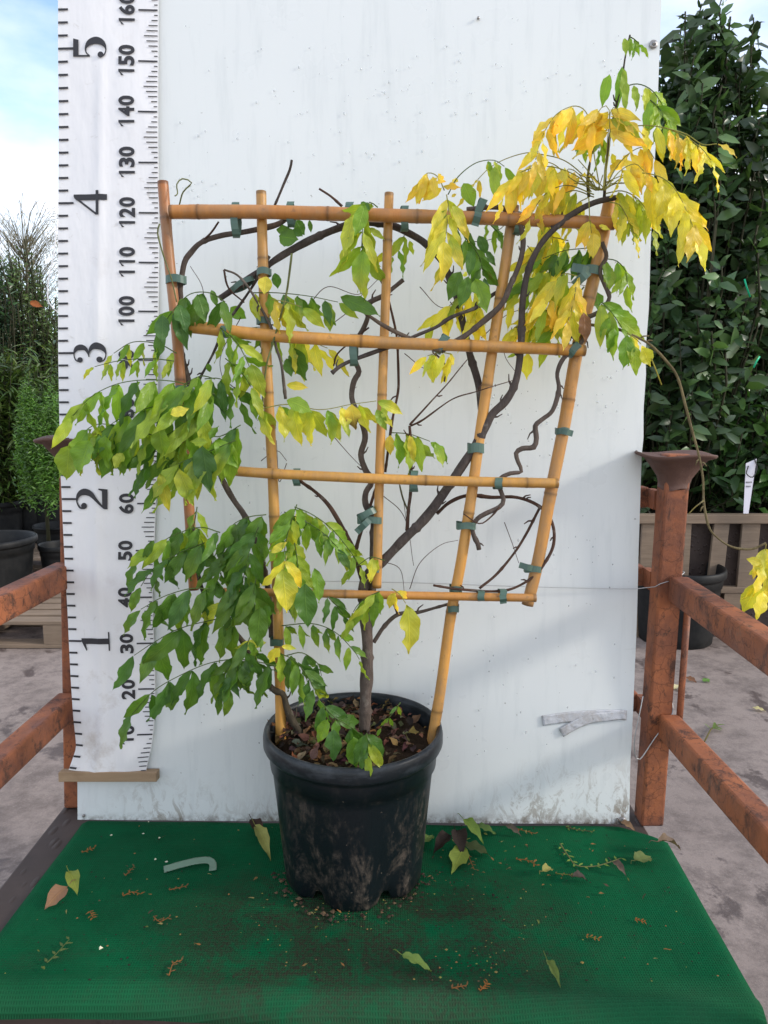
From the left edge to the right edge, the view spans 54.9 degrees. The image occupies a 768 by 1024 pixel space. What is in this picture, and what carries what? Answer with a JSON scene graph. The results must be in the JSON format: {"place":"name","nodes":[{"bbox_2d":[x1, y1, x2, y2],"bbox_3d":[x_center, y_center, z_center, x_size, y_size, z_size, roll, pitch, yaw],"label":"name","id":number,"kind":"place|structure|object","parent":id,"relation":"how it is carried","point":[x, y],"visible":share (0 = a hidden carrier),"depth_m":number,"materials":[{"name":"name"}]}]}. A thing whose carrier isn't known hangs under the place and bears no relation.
{"place":"outdoors","nodes":[
{"label":"outdoors","id":0,"kind":"place"},
{"bbox_2d":[30,300,41,306],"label":"dry leaf","id":1,"kind":"object","parent":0,"point":[35,303],"visible":1,"depth_m":5.91,"materials":[{"name":"orange plant"}]},
{"bbox_2d":[77,0,660,824],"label":"backdrop panel","id":2,"kind":"structure","parent":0,"point":[559,762],"depth_m":1.55,"materials":[{"name":"paint"}]},
{"bbox_2d":[0,561,767,1023],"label":"ground","id":3,"kind":"structure","parent":0,"point":[722,861],"depth_m":2.46,"materials":[{"name":"concrete"}]},
{"bbox_2d":[0,260,18,456],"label":"laurel shoot","id":4,"kind":"object","parent":3,"relation":"on","point":[5,290],"visible":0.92,"depth_m":6.34,"materials":[{"name":"green plant"}]},
{"bbox_2d":[0,273,48,470],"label":"box shrub","id":5,"kind":"object","parent":3,"relation":"on","point":[6,335],"visible":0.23,"depth_m":6.50,"materials":[{"name":"green plant"}]},
{"bbox_2d":[0,193,57,326],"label":"willow tree","id":6,"kind":"object","parent":3,"relation":"on","point":[31,240],"visible":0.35,"depth_m":7.69,"materials":[{"name":"green plant"}]},
{"bbox_2d":[0,239,58,408],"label":"privet shrub","id":7,"kind":"object","parent":3,"relation":"on","point":[41,320],"visible":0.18,"depth_m":6.68,"materials":[{"name":"green plant"}]},
{"bbox_2d":[0,593,61,647],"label":"pallet","id":8,"kind":"object","parent":3,"relation":"on","point":[46,615],"visible":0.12,"depth_m":3.81,"materials":[{"name":"brown wood"}]},
{"bbox_2d":[0,530,37,587],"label":"nursery pot","id":9,"kind":"object","parent":8,"relation":"on","point":[17,547],"visible":0.83,"depth_m":4.18,"materials":[{"name":"plastic"}]},
{"bbox_2d":[37,540,60,568],"bbox_3d":[-1.929,0.320,4.438,0.260,0.272,0.260,0,8,0],"label":"nursery pot","id":10,"kind":"object","parent":8,"relation":"on","point":[49,552],"visible":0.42,"depth_m":4.32,"materials":[{"name":"plastic"}]},
{"bbox_2d":[7,369,59,540],"bbox_3d":[-2.328,-0.231,5.068,0.411,1.471,0.411,0,8,0],"label":"conifer shrub","id":11,"kind":"object","parent":3,"relation":"on","point":[36,461],"visible":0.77,"depth_m":4.94,"materials":[{"name":"green plant"}]},
{"bbox_2d":[33,543,41,570],"bbox_3d":[-2.975,0.334,5.577,2.452,0.199,1.051,0,8,0],"label":"pallet","id":12,"kind":"object","parent":3,"relation":"on","point":[36,556],"depth_m":5.29,"materials":[{"name":"brown wood"}]},
{"bbox_2d":[0,500,23,529],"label":"bamboo pot","id":13,"kind":"object","parent":12,"relation":"on","point":[10,516],"visible":0.59,"depth_m":5.32,"materials":[{"name":"plastic"}]},
{"bbox_2d":[0,339,46,511],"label":"bamboo plant","id":14,"kind":"object","parent":13,"relation":"in","point":[6,494],"visible":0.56,"depth_m":5.27,"materials":[{"name":"green plant"}]},
{"bbox_2d":[9,496,36,542],"bbox_3d":[-2.705,0.042,5.610,0.310,0.362,0.310,0,8,0],"label":"bamboo pot","id":15,"kind":"object","parent":12,"relation":"on","point":[29,519],"visible":0.12,"depth_m":5.49,"materials":[{"name":"plastic"}]},
{"bbox_2d":[0,340,58,511],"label":"bamboo plant","id":16,"kind":"object","parent":15,"relation":"in","point":[4,387],"visible":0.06,"depth_m":5.40,"materials":[{"name":"green plant"}]},
{"bbox_2d":[30,493,59,522],"bbox_3d":[-2.555,0.024,5.658,0.310,0.382,0.310,0,8,0],"label":"bamboo pot","id":17,"kind":"object","parent":12,"relation":"on","point":[41,517],"visible":0.07,"depth_m":5.53,"materials":[{"name":"plastic"}]},
{"bbox_2d":[5,361,59,505],"bbox_3d":[-2.583,-0.574,5.623,0.624,1.111,0.630,6,11,37],"label":"bamboo plant","id":18,"kind":"object","parent":17,"relation":"in","point":[55,378],"visible":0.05,"depth_m":5.46,"materials":[{"name":"green plant"}]},
{"bbox_2d":[32,521,59,544],"bbox_3d":[-2.343,0.175,5.326,0.340,0.182,0.340,0,8,0],"label":"nursery pot","id":19,"kind":"object","parent":12,"relation":"on","point":[39,529],"visible":0.42,"depth_m":5.19,"materials":[{"name":"plastic"}]},
{"bbox_2d":[0,435,767,1023],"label":"steel stillage","id":20,"kind":"object","parent":3,"relation":"on","point":[738,801],"visible":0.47,"depth_m":1.51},
{"bbox_2d":[58,0,159,781],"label":"ruler banner","id":21,"kind":"object","parent":20,"relation":"hanging from","point":[108,241],"visible":0.82,"depth_m":1.52,"materials":[{"name":"plastic"}]},
{"bbox_2d":[47,220,58,312],"bbox_3d":[-0.634,-0.470,1.418,0.031,0.171,0.002,0,8,0],"label":"string","id":22,"kind":"object","parent":21,"relation":"hanging from","point":[51,266],"visible":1,"depth_m":1.42,"materials":[{"name":"plastic"}]},
{"bbox_2d":[0,821,766,1023],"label":"mat","id":23,"kind":"object","parent":20,"relation":"on","point":[266,985],"visible":0.84,"depth_m":1.26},
{"bbox_2d":[44,881,71,909],"bbox_3d":[-0.592,0.696,1.355,0.030,0.028,0.067,1,9,9],"label":"fallen leaf","id":24,"kind":"object","parent":23,"relation":"on","point":[57,893],"visible":1,"depth_m":1.34,"materials":[{"name":"plant"}]},
{"bbox_2d":[44,936,72,962],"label":"sprig","id":25,"kind":"object","parent":23,"relation":"on","point":[53,952],"visible":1,"depth_m":1.23,"materials":[{"name":"green plant"}]},
{"bbox_2d":[65,866,79,895],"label":"fallen leaf","id":26,"kind":"object","parent":23,"relation":"on","point":[73,876],"visible":1,"depth_m":1.38,"materials":[{"name":"plant"}]},
{"bbox_2d":[86,910,97,919],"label":"sprig","id":27,"kind":"object","parent":23,"relation":"on","point":[92,915],"visible":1,"depth_m":1.31,"materials":[{"name":"brown plant"}]},
{"bbox_2d":[122,889,143,895],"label":"sprig","id":28,"kind":"object","parent":23,"relation":"on","point":[132,892],"visible":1,"depth_m":1.37,"materials":[{"name":"brown plant"}]},
{"bbox_2d":[153,914,170,921],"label":"sprig","id":29,"kind":"object","parent":23,"relation":"on","point":[163,919],"visible":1,"depth_m":1.30,"materials":[{"name":"brown plant"}]},
{"bbox_2d":[166,957,182,975],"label":"sprig","id":30,"kind":"object","parent":23,"relation":"on","point":[172,965],"visible":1,"depth_m":1.19,"materials":[{"name":"brown plant"}]},
{"bbox_2d":[164,857,216,872],"bbox_3d":[-0.379,0.691,1.450,0.104,0.012,0.032,0,9,-3],"label":"plastic strip","id":31,"kind":"object","parent":23,"relation":"on","point":[211,862],"visible":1,"depth_m":1.45,"materials":[{"name":"white plastic"}]},
{"bbox_2d":[249,814,262,828],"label":"fallen leaf","id":32,"kind":"object","parent":23,"relation":"on","point":[257,821],"visible":0.65,"depth_m":1.57,"materials":[{"name":"brown plant"}]},
{"bbox_2d":[252,818,270,859],"bbox_3d":[-0.252,0.663,1.499,0.024,0.051,0.091,-6,10,-35],"label":"fallen leaf","id":33,"kind":"object","parent":23,"relation":"on","point":[262,834],"visible":1,"depth_m":1.49,"materials":[{"name":"yellow plant"}]},
{"bbox_2d":[263,692,442,911],"bbox_3d":[-0.059,0.552,1.434,0.342,0.296,0.342,0,8,0],"label":"plant pot","id":34,"kind":"object","parent":23,"relation":"on","point":[352,839],"visible":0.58,"depth_m":1.31,"materials":[{"name":"plastic"}]},
{"bbox_2d":[267,695,426,766],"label":"leaf litter","id":35,"kind":"object","parent":34,"relation":"on","point":[315,753],"visible":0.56,"depth_m":1.40,"materials":[{"name":"brown plant"}]},
{"bbox_2d":[157,180,614,745],"bbox_3d":[0.006,-0.071,1.368,0.824,1.046,0.101,0,8,0],"label":"bamboo trellis","id":36,"kind":"object","parent":34,"relation":"in","point":[261,212],"visible":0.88,"depth_m":1.34,"materials":[{"name":"yellow wood"}]},
{"bbox_2d":[51,35,767,775],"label":"wisteria plant","id":37,"kind":"object","parent":34,"relation":"in","point":[187,409],"visible":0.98,"depth_m":1.31,"materials":[{"name":"green plant"}]},
{"bbox_2d":[37,821,728,981],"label":"soil crumbs","id":38,"kind":"object","parent":23,"relation":"on","point":[323,913],"visible":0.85,"depth_m":1.32,"materials":[{"name":"brown soil"}]},
{"bbox_2d":[393,949,431,971],"bbox_3d":[0.044,0.722,1.186,0.065,0.027,0.017,2,9,13],"label":"fallen leaf","id":39,"kind":"object","parent":23,"relation":"on","point":[415,958],"visible":1,"depth_m":1.19,"materials":[{"name":"green plant"}]},
{"bbox_2d":[425,834,433,841],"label":"fallen leaf","id":40,"kind":"object","parent":23,"relation":"on","point":[428,838],"visible":0.53,"depth_m":1.53,"materials":[{"name":"green plant"}]},
{"bbox_2d":[433,830,456,853],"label":"fallen leaf","id":41,"kind":"object","parent":23,"relation":"on","point":[442,838],"visible":1,"depth_m":1.50,"materials":[{"name":"brown plant"}]},
{"bbox_2d":[449,838,469,873],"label":"fallen leaf","id":42,"kind":"object","parent":23,"relation":"on","point":[457,857],"visible":0.96,"depth_m":1.46,"materials":[{"name":"plant"}]},
{"bbox_2d":[451,824,466,851],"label":"fallen leaf","id":43,"kind":"object","parent":42,"relation":"on","point":[459,837],"visible":1,"depth_m":1.50,"materials":[{"name":"brown plant"}]},
{"bbox_2d":[451,981,467,990],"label":"sprig","id":44,"kind":"object","parent":23,"relation":"on","point":[457,986],"visible":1,"depth_m":1.15,"materials":[{"name":"brown plant"}]},
{"bbox_2d":[457,813,483,843],"bbox_3d":[0.177,0.661,1.545,0.076,0.041,0.024,8,12,42],"label":"fallen leaf","id":45,"kind":"object","parent":23,"relation":"on","point":[472,825],"visible":1,"depth_m":1.54,"materials":[{"name":"green plant"}]},
{"bbox_2d":[465,840,489,855],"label":"fallen leaf","id":46,"kind":"object","parent":23,"relation":"on","point":[475,845],"visible":0.98,"depth_m":1.50,"materials":[{"name":"green plant"}]},
{"bbox_2d":[478,979,489,990],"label":"sprig","id":47,"kind":"object","parent":23,"relation":"on","point":[484,986],"visible":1,"depth_m":1.15,"materials":[{"name":"brown plant"}]},
{"bbox_2d":[478,822,495,834],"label":"fallen leaf","id":48,"kind":"object","parent":23,"relation":"on","point":[484,827],"visible":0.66,"depth_m":1.57,"materials":[{"name":"green plant"}]},
{"bbox_2d":[499,822,520,835],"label":"fallen leaf","id":49,"kind":"object","parent":23,"relation":"on","point":[512,827],"visible":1,"depth_m":1.56,"materials":[{"name":"brown plant"}]},
{"bbox_2d":[516,858,538,865],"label":"sprig","id":50,"kind":"object","parent":23,"relation":"on","point":[527,860],"visible":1,"depth_m":1.47,"materials":[{"name":"brown plant"}]},
{"bbox_2d":[539,863,552,873],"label":"fallen leaf","id":51,"kind":"object","parent":23,"relation":"on","point":[545,867],"visible":1,"depth_m":1.42,"materials":[{"name":"yellow plant"}]},
{"bbox_2d":[543,950,560,987],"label":"fallen leaf","id":52,"kind":"object","parent":23,"relation":"on","point":[554,970],"visible":1,"depth_m":1.17,"materials":[{"name":"green plant"}]},
{"bbox_2d":[568,870,586,879],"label":"fallen leaf","id":53,"kind":"object","parent":23,"relation":"on","point":[577,873],"visible":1,"depth_m":1.40,"materials":[{"name":"brown plant"}]},
{"bbox_2d":[566,826,594,832],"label":"sprig","id":54,"kind":"object","parent":23,"relation":"on","point":[578,829],"visible":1,"depth_m":1.57,"materials":[{"name":"brown plant"}]},
{"bbox_2d":[559,843,625,869],"bbox_3d":[0.410,0.691,1.468,0.132,0.004,0.069,3,9,22],"label":"sprig","id":55,"kind":"object","parent":23,"relation":"on","point":[574,864],"visible":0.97,"depth_m":1.46,"materials":[{"name":"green plant"}]},
{"bbox_2d":[586,933,601,940],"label":"sprig","id":56,"kind":"object","parent":23,"relation":"on","point":[594,937],"visible":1,"depth_m":1.26,"materials":[{"name":"brown plant"}]},
{"bbox_2d":[608,857,625,875],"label":"fallen leaf","id":57,"kind":"object","parent":23,"relation":"on","point":[619,864],"visible":1,"depth_m":1.43,"materials":[{"name":"brown plant"}]},
{"bbox_2d":[617,818,635,830],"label":"fallen leaf","id":58,"kind":"object","parent":23,"relation":"on","point":[627,823],"visible":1,"depth_m":1.58,"materials":[{"name":"beige plant"}]},
{"bbox_2d":[631,851,651,862],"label":"fallen leaf","id":59,"kind":"object","parent":23,"relation":"on","point":[641,856],"visible":1,"depth_m":1.46,"materials":[{"name":"green plant"}]},
{"bbox_2d":[649,833,680,849],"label":"fallen leaf","id":60,"kind":"object","parent":23,"relation":"on","point":[663,837],"visible":1,"depth_m":1.49,"materials":[{"name":"brown plant"}]},
{"bbox_2d":[326,571,684,588],"bbox_3d":[0.233,0.142,1.575,0.844,0.038,0.091,0,8,0],"label":"wire","id":61,"kind":"object","parent":20,"relation":"attached to","point":[513,586],"visible":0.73,"depth_m":1.56,"materials":[{"name":"silver metal"}]},
{"bbox_2d":[634,696,672,759],"bbox_3d":[0.578,0.463,1.582,0.087,0.139,0.020,-1,9,-8],"label":"wire","id":62,"kind":"object","parent":20,"relation":"hanging from","point":[636,730],"visible":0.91,"depth_m":1.58,"materials":[{"name":"silver metal"}]},
{"bbox_2d":[637,561,727,649],"bbox_3d":[1.553,0.479,3.926,0.470,0.402,0.470,0,8,0],"label":"nursery pot","id":63,"kind":"object","parent":3,"relation":"on","point":[700,637],"visible":0.34,"depth_m":3.77,"materials":[{"name":"plastic"}]},
{"bbox_2d":[686,676,696,682],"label":"fallen leaf","id":64,"kind":"object","parent":3,"relation":"on","point":[690,678],"visible":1,"depth_m":3.36,"materials":[{"name":"brown plant"}]},
{"bbox_2d":[636,513,767,636],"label":"slatted pallet","id":65,"kind":"object","parent":3,"relation":"on","point":[703,546],"visible":0.41,"depth_m":3.93,"materials":[{"name":"brown wood"}]},
{"bbox_2d":[724,507,762,512],"bbox_3d":[2.117,0.113,4.175,0.380,0.272,0.380,0,8,0],"label":"nursery pot","id":66,"kind":"object","parent":65,"relation":"on","point":[728,510],"visible":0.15,"depth_m":4.11,"materials":[{"name":"plastic"}]},
{"bbox_2d":[704,722,724,741],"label":"sprig","id":67,"kind":"object","parent":3,"relation":"on","point":[714,725],"visible":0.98,"depth_m":2.85,"materials":[{"name":"green plant"}]},
{"bbox_3d":[1.725,0.113,4.306,0.340,0.271,0.340,0,8,0],"label":"nursery pot","id":68,"kind":"object","parent":3,"relation":"on","visible":0},
{"bbox_2d":[643,292,702,511],"bbox_3d":[1.519,-1.175,4.455,0.954,2.394,0.969,0,8,0],"label":"laurel shrub","id":69,"kind":"object","parent":68,"relation":"in","point":[654,333],"visible":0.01,"depth_m":4.14,"materials":[{"name":"green plant"}]},
{"bbox_2d":[640,0,767,512],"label":"laurel shrub","id":70,"kind":"object","parent":68,"relation":"in","point":[691,293],"visible":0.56,"depth_m":3.82,"materials":[{"name":"green plant"}]},
{"bbox_2d":[744,279,750,296],"bbox_3d":[1.778,-1.096,3.620,0.039,0.087,0.011,0,8,0],"label":"plant tie","id":71,"kind":"object","parent":70,"relation":"attached to","point":[747,289],"visible":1,"depth_m":3.62,"materials":[{"name":"teal plastic"}]},
{"bbox_2d":[743,458,756,513],"bbox_3d":[1.883,-0.133,3.803,0.061,0.288,0.027,0,8,0],"label":"plant tag","id":72,"kind":"object","parent":70,"relation":"hanging from","point":[750,472],"visible":1,"depth_m":3.81,"materials":[{"name":"white plastic"}]},
{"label":"nursery pot","id":73,"kind":"object","parent":3,"relation":"on","visible":0},
{"bbox_2d":[681,110,767,512],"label":"laurel shrub","id":74,"kind":"object","parent":73,"relation":"in","point":[764,362],"visible":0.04,"depth_m":4.09,"materials":[{"name":"green plant"}]},
{"bbox_2d":[0,0,767,332],"label":"sky","id":75,"kind":"structure","parent":0,"point":[29,109],"materials":[{"name":"white"}]},
{"bbox_2d":[692,384,767,512],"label":"laurel shrub","id":76,"kind":"object","parent":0,"point":[759,495],"visible":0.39,"depth_m":3.99,"materials":[{"name":"green plant"}]}
]}

